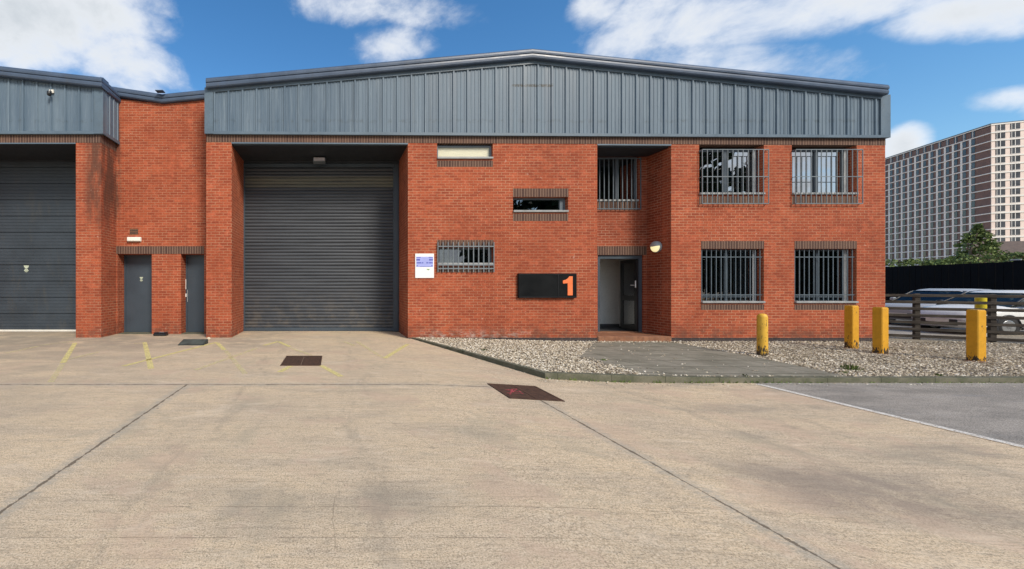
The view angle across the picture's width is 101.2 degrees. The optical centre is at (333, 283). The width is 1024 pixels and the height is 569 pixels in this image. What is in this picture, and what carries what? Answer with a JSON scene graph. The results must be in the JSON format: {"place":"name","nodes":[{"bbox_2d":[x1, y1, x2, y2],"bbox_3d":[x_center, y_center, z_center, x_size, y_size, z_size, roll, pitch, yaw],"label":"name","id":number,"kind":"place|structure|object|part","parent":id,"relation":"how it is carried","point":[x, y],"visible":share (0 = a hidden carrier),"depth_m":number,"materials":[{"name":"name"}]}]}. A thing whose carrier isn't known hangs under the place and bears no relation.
{"place":"outdoors","nodes":[
{"label":"outdoors","id":0,"kind":"place"},
{"bbox_2d":[0,331,1023,568],"bbox_3d":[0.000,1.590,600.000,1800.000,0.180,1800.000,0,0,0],"label":"ground","id":1,"kind":"structure","parent":0,"point":[414,454],"depth_m":3.25,"materials":[{"name":"concrete"}]},
{"bbox_2d":[0,331,75,331],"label":"white threshold marking","id":2,"kind":"object","parent":1,"relation":"on","point":[39,331],"visible":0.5,"depth_m":12.22,"materials":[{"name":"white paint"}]},
{"bbox_2d":[0,66,205,337],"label":"neighbouring unit","id":3,"kind":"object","parent":1,"relation":"on","point":[95,172],"visible":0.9,"depth_m":11.60,"materials":[{"name":"red brick"}]},
{"bbox_3d":[-9.647,-1.202,12.350,4.901,5.400,0.060,0,0,0],"label":"sectional door","id":4,"kind":"part","parent":3,"relation":"part of","materials":[{"name":"grey metal"}]},
{"bbox_2d":[47,89,53,95],"bbox_3d":[-7.794,-5.258,10.687,0.116,0.226,0.186,0,0,0],"label":"security camera","id":5,"kind":"object","parent":3,"relation":"attached to","point":[50,92],"visible":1,"depth_m":10.64,"materials":[{"name":"white plastic"}]},
{"bbox_2d":[127,237,141,241],"bbox_3d":[-5.940,-1.324,11.557,0.416,0.135,0.084,0,0,0],"label":"bulkhead light","id":6,"kind":"object","parent":3,"relation":"attached to","point":[134,239],"visible":1,"depth_m":11.52,"materials":[{"name":"white plastic"}]},
{"bbox_3d":[-5.945,0.314,12.023,1.021,2.347,0.054,0,0,0],"label":"side door","id":7,"kind":"part","parent":3,"relation":"part of","materials":[{"name":"grey paint"}]},
{"bbox_3d":[-4.229,0.314,12.000,0.721,2.347,0.100,0,0,0],"label":"side door","id":8,"kind":"part","parent":3,"relation":"part of","materials":[{"name":"grey paint"}]},
{"bbox_2d":[153,332,168,335],"bbox_3d":[-5.006,1.446,11.250,0.380,0.106,0.200,0,0,0],"label":"bait box","id":9,"kind":"object","parent":1,"relation":"on","point":[160,334],"visible":1,"depth_m":11.17,"materials":[{"name":"black paint"}]},
{"bbox_2d":[178,339,207,344],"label":"drain cover","id":10,"kind":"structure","parent":1,"relation":"on","point":[193,341],"depth_m":9.65,"materials":[{"name":"grey metal"}]},
{"bbox_2d":[11,341,408,381],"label":"yellow line markings","id":11,"kind":"object","parent":1,"relation":"on","point":[148,354],"visible":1,"depth_m":8.24,"materials":[{"name":"yellow paint"}]},
{"bbox_2d":[280,356,321,365],"bbox_3d":[-0.613,1.510,7.593,0.742,0.040,0.957,0,0,0],"label":"manhole cover","id":12,"kind":"object","parent":1,"relation":"on","point":[298,361],"visible":0.71,"depth_m":7.48,"materials":[{"name":"metal"}]},
{"bbox_2d":[487,383,564,401],"bbox_3d":[2.726,1.568,5.601,0.740,0.043,0.766,3,0,0],"label":"manhole cover","id":13,"kind":"object","parent":1,"relation":"on","point":[526,392],"visible":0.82,"depth_m":5.54,"materials":[{"name":"metal"}]},
{"bbox_2d":[204,49,890,341],"bbox_3d":[5.934,-2.494,22.315,19.193,8.688,23.370,0,0,0],"label":"industrial unit","id":14,"kind":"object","parent":1,"relation":"on","point":[745,198],"visible":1,"depth_m":10.85,"materials":[{"name":"red brick"}]},
{"bbox_2d":[313,157,325,163],"bbox_3d":[-0.447,-3.780,11.890,0.380,0.201,0.223,0,0,0],"label":"flood light","id":15,"kind":"object","parent":14,"relation":"attached to","point":[318,160],"visible":1,"depth_m":11.80,"materials":[{"name":"black paint"}]},
{"bbox_2d":[415,254,433,277],"bbox_3d":[2.523,-0.502,10.837,0.524,0.678,0.026,0,0,0],"label":"notice board","id":16,"kind":"object","parent":14,"relation":"attached to","point":[424,265],"visible":1,"depth_m":10.83,"materials":[{"name":"white"}]},
{"bbox_2d":[437,146,492,158],"bbox_3d":[3.653,-3.680,10.902,1.552,0.413,0.204,0,0,0],"label":"window","id":17,"kind":"structure","parent":14,"relation":"in","point":[443,152],"depth_m":11.00,"materials":[{"name":"beige glass"}]},
{"bbox_2d":[437,242,493,271],"bbox_3d":[3.662,-0.741,10.983,1.575,0.832,0.400,0,0,0],"label":"window","id":18,"kind":"structure","parent":14,"relation":"in","point":[448,256],"depth_m":10.99,"materials":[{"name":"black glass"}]},
{"bbox_2d":[513,198,568,212],"bbox_3d":[5.760,-2.206,10.925,1.534,0.431,0.250,0,0,0],"label":"window","id":19,"kind":"structure","parent":14,"relation":"in","point":[520,205],"depth_m":11.02,"materials":[{"name":"black glass"}]},
{"bbox_2d":[517,273,576,297],"bbox_3d":[5.913,0.050,10.800,1.610,0.678,0.101,0,0,0],"label":"number sign","id":20,"kind":"object","parent":14,"relation":"attached to","point":[546,285],"visible":1,"depth_m":10.76,"materials":[{"name":"black metal"}]},
{"bbox_2d":[597,157,640,209],"bbox_3d":[8.403,-3.031,11.803,1.564,1.617,0.358,0,0,0],"label":"window","id":21,"kind":"structure","parent":14,"relation":"in","point":[616,176],"depth_m":11.79,"materials":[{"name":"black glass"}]},
{"bbox_3d":[9.138,0.344,12.100,0.126,2.173,0.680,0,0,0],"label":"entrance door","id":22,"kind":"part","parent":14,"relation":"part of","materials":[{"name":"black paint"}]},
{"bbox_2d":[650,241,661,252],"bbox_3d":[9.315,-1.075,11.300,0.174,0.333,0.333,0,0,0],"label":"wall lamp","id":23,"kind":"object","parent":14,"relation":"attached to","point":[655,246],"visible":1,"depth_m":11.22,"materials":[{"name":"beige glass"}]},
{"bbox_2d":[701,249,765,302],"bbox_3d":[11.112,-0.217,10.945,1.751,1.516,0.290,0,0,0],"label":"window","id":24,"kind":"structure","parent":14,"relation":"in","point":[727,275],"depth_m":11.06,"materials":[{"name":"blue paint"}]},
{"bbox_2d":[699,149,768,203],"bbox_3d":[11.110,-3.005,10.923,1.855,1.582,0.333,0,0,0],"label":"window","id":25,"kind":"structure","parent":14,"relation":"in","point":[722,172],"depth_m":11.03,"materials":[{"name":"blue paint"}]},
{"bbox_2d":[794,249,858,302],"bbox_3d":[13.707,-0.217,10.945,1.733,1.516,0.290,0,0,0],"label":"window","id":26,"kind":"structure","parent":14,"relation":"in","point":[820,275],"depth_m":11.04,"materials":[{"name":"blue paint"}]},
{"bbox_2d":[792,149,862,203],"bbox_3d":[13.705,-3.005,10.923,1.873,1.582,0.333,0,0,0],"label":"window","id":27,"kind":"structure","parent":14,"relation":"in","point":[816,172],"depth_m":11.02,"materials":[{"name":"blue paint"}]},
{"bbox_2d":[411,335,1023,387],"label":"gravel bed","id":28,"kind":"object","parent":1,"relation":"on","point":[901,339],"visible":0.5,"depth_m":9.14,"materials":[{"name":"beige gravel"}]},
{"bbox_2d":[842,305,861,349],"bbox_3d":[12.832,1.117,9.648,0.340,1.165,0.323,0,0,0],"label":"bollard","id":29,"kind":"object","parent":28,"relation":"on","point":[851,326],"visible":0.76,"depth_m":9.59,"materials":[{"name":"yellow metal"}]},
{"bbox_2d":[869,307,891,354],"bbox_3d":[12.540,1.117,8.930,0.340,1.165,0.323,0,0,-3],"label":"bollard","id":30,"kind":"object","parent":28,"relation":"on","point":[880,330],"visible":0.81,"depth_m":8.87,"materials":[{"name":"yellow metal"}]},
{"bbox_2d":[885,293,1023,342],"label":"rail fence","id":31,"kind":"object","parent":28,"relation":"on","point":[992,310],"visible":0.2,"depth_m":10.92,"materials":[{"name":"brown wood"}]},
{"bbox_2d":[964,309,985,362],"bbox_3d":[13.311,1.117,8.067,0.340,1.165,0.323,0,0,3],"label":"bollard","id":32,"kind":"object","parent":28,"relation":"on","point":[975,335],"visible":0.79,"depth_m":8.02,"materials":[{"name":"yellow metal"}]},
{"bbox_2d":[974,298,986,337],"bbox_3d":[18.550,1.040,11.150,0.210,1.281,0.205,0,0,0],"label":"marker post","id":33,"kind":"object","parent":28,"relation":"on","point":[980,305],"visible":0.03,"depth_m":11.10,"materials":[{"name":"yellow paint"}]},
{"bbox_2d":[412,337,1023,382],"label":"kerb","id":34,"kind":"structure","parent":1,"relation":"on","point":[633,378],"depth_m":6.60,"materials":[{"name":"concrete"}]},
{"bbox_2d":[481,349,1022,382],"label":"weeds","id":35,"kind":"object","parent":1,"relation":"on","point":[845,366],"visible":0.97,"depth_m":6.58,"materials":[{"name":"green plant"}]},
{"bbox_2d":[756,314,767,355],"bbox_3d":[9.607,1.183,8.727,0.190,1.034,0.190,0,0,0],"label":"bollard","id":36,"kind":"object","parent":1,"relation":"on","point":[762,337],"visible":0.87,"depth_m":8.67,"materials":[{"name":"yellow metal"}]},
{"bbox_2d":[885,120,1023,266],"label":"apartment block","id":37,"kind":"structure","parent":1,"relation":"on","point":[942,196],"depth_m":151.51,"materials":[{"name":"beige concrete"}]},
{"bbox_2d":[960,225,965,231],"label":"window","id":38,"kind":"structure","parent":37,"relation":"in","point":[962,228],"depth_m":148.62,"materials":[{"name":"grey glass"}]},
{"bbox_2d":[960,218,965,224],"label":"window","id":39,"kind":"structure","parent":37,"relation":"in","point":[962,220],"depth_m":148.62,"materials":[{"name":"grey glass"}]},
{"bbox_2d":[960,210,965,216],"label":"window","id":40,"kind":"structure","parent":37,"relation":"in","point":[963,212],"depth_m":148.62,"materials":[{"name":"grey glass"}]},
{"bbox_2d":[960,203,965,209],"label":"window","id":41,"kind":"structure","parent":37,"relation":"in","point":[962,205],"depth_m":148.62,"materials":[{"name":"grey glass"}]},
{"bbox_2d":[969,216,974,223],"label":"window","id":42,"kind":"structure","parent":37,"relation":"in","point":[971,219],"depth_m":145.79,"materials":[{"name":"grey glass"}]},
{"bbox_2d":[969,209,974,215],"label":"window","id":43,"kind":"structure","parent":37,"relation":"in","point":[971,211],"depth_m":145.79,"materials":[{"name":"grey glass"}]},
{"bbox_2d":[969,201,974,207],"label":"window","id":44,"kind":"structure","parent":37,"relation":"in","point":[971,203],"depth_m":145.79,"materials":[{"name":"grey glass"}]},
{"bbox_2d":[969,193,974,199],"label":"window","id":45,"kind":"structure","parent":37,"relation":"in","point":[971,196],"depth_m":145.79,"materials":[{"name":"grey glass"}]},
{"bbox_2d":[969,185,974,192],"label":"window","id":46,"kind":"structure","parent":37,"relation":"in","point":[971,188],"depth_m":145.79,"materials":[{"name":"grey glass"}]},
{"bbox_2d":[969,178,974,184],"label":"window","id":47,"kind":"structure","parent":37,"relation":"in","point":[971,180],"depth_m":145.79,"materials":[{"name":"grey glass"}]},
{"bbox_2d":[969,170,974,176],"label":"window","id":48,"kind":"structure","parent":37,"relation":"in","point":[972,172],"depth_m":145.79,"materials":[{"name":"grey glass"}]},
{"bbox_2d":[969,162,974,169],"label":"window","id":49,"kind":"structure","parent":37,"relation":"in","point":[971,165],"depth_m":145.79,"materials":[{"name":"grey glass"}]},
{"bbox_2d":[969,154,974,161],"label":"window","id":50,"kind":"structure","parent":37,"relation":"in","point":[971,157],"depth_m":145.79,"materials":[{"name":"grey glass"}]},
{"bbox_2d":[969,147,974,153],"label":"window","id":51,"kind":"structure","parent":37,"relation":"in","point":[972,149],"depth_m":145.79,"materials":[{"name":"grey glass"}]},
{"bbox_2d":[969,139,974,146],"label":"window","id":52,"kind":"structure","parent":37,"relation":"in","point":[971,142],"depth_m":145.79,"materials":[{"name":"grey glass"}]},
{"bbox_2d":[995,230,1004,235],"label":"window","id":53,"kind":"structure","parent":37,"relation":"in","point":[997,232],"depth_m":139.09,"materials":[{"name":"grey glass"}]},
{"bbox_2d":[995,221,1004,227],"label":"window","id":54,"kind":"structure","parent":37,"relation":"in","point":[997,224],"depth_m":139.04,"materials":[{"name":"grey glass"}]},
{"bbox_2d":[995,213,1004,219],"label":"window","id":55,"kind":"structure","parent":37,"relation":"in","point":[1001,216],"depth_m":139.04,"materials":[{"name":"grey glass"}]},
{"bbox_2d":[995,205,1004,211],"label":"window","id":56,"kind":"structure","parent":37,"relation":"in","point":[1001,208],"depth_m":139.04,"materials":[{"name":"grey glass"}]},
{"bbox_2d":[995,197,1004,203],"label":"window","id":57,"kind":"structure","parent":37,"relation":"in","point":[1000,200],"depth_m":139.04,"materials":[{"name":"grey glass"}]},
{"bbox_2d":[995,189,1004,195],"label":"window","id":58,"kind":"structure","parent":37,"relation":"in","point":[998,192],"depth_m":139.14,"materials":[{"name":"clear glass"}]},
{"bbox_2d":[995,181,1004,187],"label":"window","id":59,"kind":"structure","parent":37,"relation":"in","point":[998,184],"depth_m":139.14,"materials":[{"name":"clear glass"}]},
{"bbox_2d":[995,173,1004,179],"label":"window","id":60,"kind":"structure","parent":37,"relation":"in","point":[998,176],"depth_m":139.14,"materials":[{"name":"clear glass"}]},
{"bbox_2d":[995,165,1004,171],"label":"window","id":61,"kind":"structure","parent":37,"relation":"in","point":[997,167],"depth_m":139.14,"materials":[{"name":"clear glass"}]},
{"bbox_2d":[995,157,1004,163],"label":"window","id":62,"kind":"structure","parent":37,"relation":"in","point":[997,159],"depth_m":139.14,"materials":[{"name":"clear glass"}]},
{"bbox_2d":[995,148,1004,155],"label":"window","id":63,"kind":"structure","parent":37,"relation":"in","point":[997,151],"depth_m":139.09,"materials":[{"name":"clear glass"}]},
{"bbox_2d":[995,140,1004,146],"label":"window","id":64,"kind":"structure","parent":37,"relation":"in","point":[997,143],"depth_m":139.04,"materials":[{"name":"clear glass"}]},
{"bbox_2d":[995,132,1004,138],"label":"window","id":65,"kind":"structure","parent":37,"relation":"in","point":[997,135],"depth_m":139.04,"materials":[{"name":"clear glass"}]},
{"bbox_2d":[995,124,1004,130],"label":"window","id":66,"kind":"structure","parent":37,"relation":"in","point":[1001,127],"depth_m":139.04,"materials":[{"name":"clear glass"}]},
{"bbox_2d":[1010,237,1019,240],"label":"window","id":67,"kind":"structure","parent":37,"relation":"in","point":[1011,238],"depth_m":137.77,"materials":[{"name":"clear glass"}]},
{"bbox_2d":[1010,229,1019,235],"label":"window","id":68,"kind":"structure","parent":37,"relation":"in","point":[1013,232],"depth_m":137.83,"materials":[{"name":"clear glass"}]},
{"bbox_2d":[1010,221,1019,227],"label":"window","id":69,"kind":"structure","parent":37,"relation":"in","point":[1012,223],"depth_m":137.83,"materials":[{"name":"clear glass"}]},
{"bbox_2d":[1010,213,1019,218],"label":"window","id":70,"kind":"structure","parent":37,"relation":"in","point":[1012,215],"depth_m":137.77,"materials":[{"name":"white glass"}]},
{"bbox_2d":[1010,204,1019,210],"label":"window","id":71,"kind":"structure","parent":37,"relation":"in","point":[1012,207],"depth_m":137.72,"materials":[{"name":"white glass"}]},
{"bbox_2d":[1010,196,1019,202],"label":"window","id":72,"kind":"structure","parent":37,"relation":"in","point":[1016,199],"depth_m":137.72,"materials":[{"name":"white glass"}]},
{"bbox_2d":[1010,188,1019,194],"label":"window","id":73,"kind":"structure","parent":37,"relation":"in","point":[1015,191],"depth_m":137.72,"materials":[{"name":"white glass"}]},
{"bbox_2d":[1010,180,1019,186],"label":"window","id":74,"kind":"structure","parent":37,"relation":"in","point":[1013,183],"depth_m":137.83,"materials":[{"name":"white glass"}]},
{"bbox_2d":[1010,172,1019,178],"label":"window","id":75,"kind":"structure","parent":37,"relation":"in","point":[1013,175],"depth_m":137.83,"materials":[{"name":"white glass"}]},
{"bbox_2d":[1010,164,1019,170],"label":"window","id":76,"kind":"structure","parent":37,"relation":"in","point":[1012,166],"depth_m":137.83,"materials":[{"name":"white glass"}]},
{"bbox_2d":[1010,155,1019,161],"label":"window","id":77,"kind":"structure","parent":37,"relation":"in","point":[1012,158],"depth_m":137.72,"materials":[{"name":"white glass"}]},
{"bbox_2d":[1010,147,1019,153],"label":"window","id":78,"kind":"structure","parent":37,"relation":"in","point":[1016,150],"depth_m":137.72,"materials":[{"name":"white glass"}]},
{"bbox_2d":[1010,139,1019,145],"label":"window","id":79,"kind":"structure","parent":37,"relation":"in","point":[1015,142],"depth_m":137.72,"materials":[{"name":"white glass"}]},
{"bbox_2d":[1010,131,1019,137],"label":"window","id":80,"kind":"structure","parent":37,"relation":"in","point":[1014,134],"depth_m":137.79,"materials":[{"name":"white glass"}]},
{"bbox_2d":[1010,123,1019,129],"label":"window","id":81,"kind":"structure","parent":37,"relation":"in","point":[1013,126],"depth_m":137.83,"materials":[{"name":"white glass"}]},
{"bbox_2d":[944,223,1014,263],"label":"conifer tree","id":82,"kind":"object","parent":1,"relation":"on","point":[978,232],"visible":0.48,"depth_m":45.92,"materials":[{"name":"green plant"}]},
{"bbox_2d":[0,0,1023,157],"label":"sky","id":83,"kind":"structure","parent":0,"point":[950,68],"materials":[{"name":"blue"}]},
{"bbox_2d":[580,342,844,375],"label":"path","id":84,"kind":"structure","parent":0,"point":[691,357],"depth_m":8.00,"materials":[{"name":"grey concrete"}]},
{"bbox_2d":[757,383,1023,445],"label":"car park","id":85,"kind":"structure","parent":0,"point":[995,411],"depth_m":5.54,"materials":[{"name":"grey asphalt"}]},
{"bbox_2d":[758,384,1023,447],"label":"white line marking","id":86,"kind":"object","parent":85,"relation":"on","point":[997,440],"visible":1,"depth_m":4.83,"materials":[{"name":"white paint"}]},
{"bbox_2d":[889,319,1023,334],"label":"road","id":87,"kind":"structure","parent":0,"point":[909,325],"depth_m":13.69,"materials":[{"name":"grey asphalt"}]},
{"bbox_2d":[885,259,914,266],"bbox_3d":[49.292,-0.273,33.891,3.011,3.936,3.319,0,0,0],"label":"bush","id":88,"kind":"object","parent":87,"relation":"on","point":[906,262],"visible":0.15,"depth_m":33.86,"materials":[{"name":"green plant"}]},
{"bbox_2d":[916,257,944,265],"bbox_3d":[52.425,-0.353,34.915,3.383,4.094,3.476,0,0,0],"label":"bush","id":89,"kind":"object","parent":87,"relation":"on","point":[931,262],"visible":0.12,"depth_m":34.52,"materials":[{"name":"green plant"}]},
{"bbox_2d":[902,256,963,264],"bbox_3d":[55.690,-0.415,36.214,2.902,4.224,3.238,0,0,-19],"label":"bush","id":90,"kind":"object","parent":87,"relation":"on","point":[952,261],"visible":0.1,"depth_m":35.29,"materials":[{"name":"green plant"}]},
{"bbox_2d":[885,288,990,327],"bbox_3d":[24.850,0.946,15.847,4.300,1.510,2.000,0,0,-4],"label":"parked car","id":91,"kind":"object","parent":87,"relation":"on","point":[939,291],"visible":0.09,"depth_m":15.71,"materials":[{"name":"silver metal"}]},
{"bbox_3d":[25.294,0.489,15.878,3.060,0.550,1.600,0,0,-4],"label":"window glass","id":92,"kind":"part","parent":91,"relation":"part of","materials":[{"name":"black glass"}]},
{"bbox_2d":[885,259,1023,299],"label":"hoarding","id":93,"kind":"object","parent":87,"relation":"on","point":[991,276],"visible":0.48,"depth_m":18.38,"materials":[{"name":"black wood"}]},
{"bbox_2d":[931,253,983,264],"bbox_3d":[58.690,-0.589,36.729,2.674,4.572,3.604,0,0,44],"label":"bush","id":94,"kind":"object","parent":87,"relation":"on","point":[967,257],"visible":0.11,"depth_m":35.86,"materials":[{"name":"green plant"}]},
{"bbox_2d":[911,290,1023,334],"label":"parked car","id":95,"kind":"object","parent":87,"relation":"on","point":[1003,292],"visible":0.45,"depth_m":12.92,"materials":[{"name":"white paint"}]},
{"bbox_3d":[23.047,0.499,13.067,3.060,0.530,1.600,0,0,3],"label":"window glass","id":96,"kind":"part","parent":95,"relation":"part of","materials":[{"name":"black glass"}]},
{"bbox_2d":[979,250,1023,262],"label":"bush","id":97,"kind":"object","parent":87,"relation":"on","point":[1005,256],"visible":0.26,"depth_m":35.07,"materials":[{"name":"green plant"}]},
{"bbox_2d":[973,241,1023,262],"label":"house","id":98,"kind":"structure","parent":0,"point":[1013,246],"depth_m":53.03,"materials":[{"name":"brown tile"}]}
]}

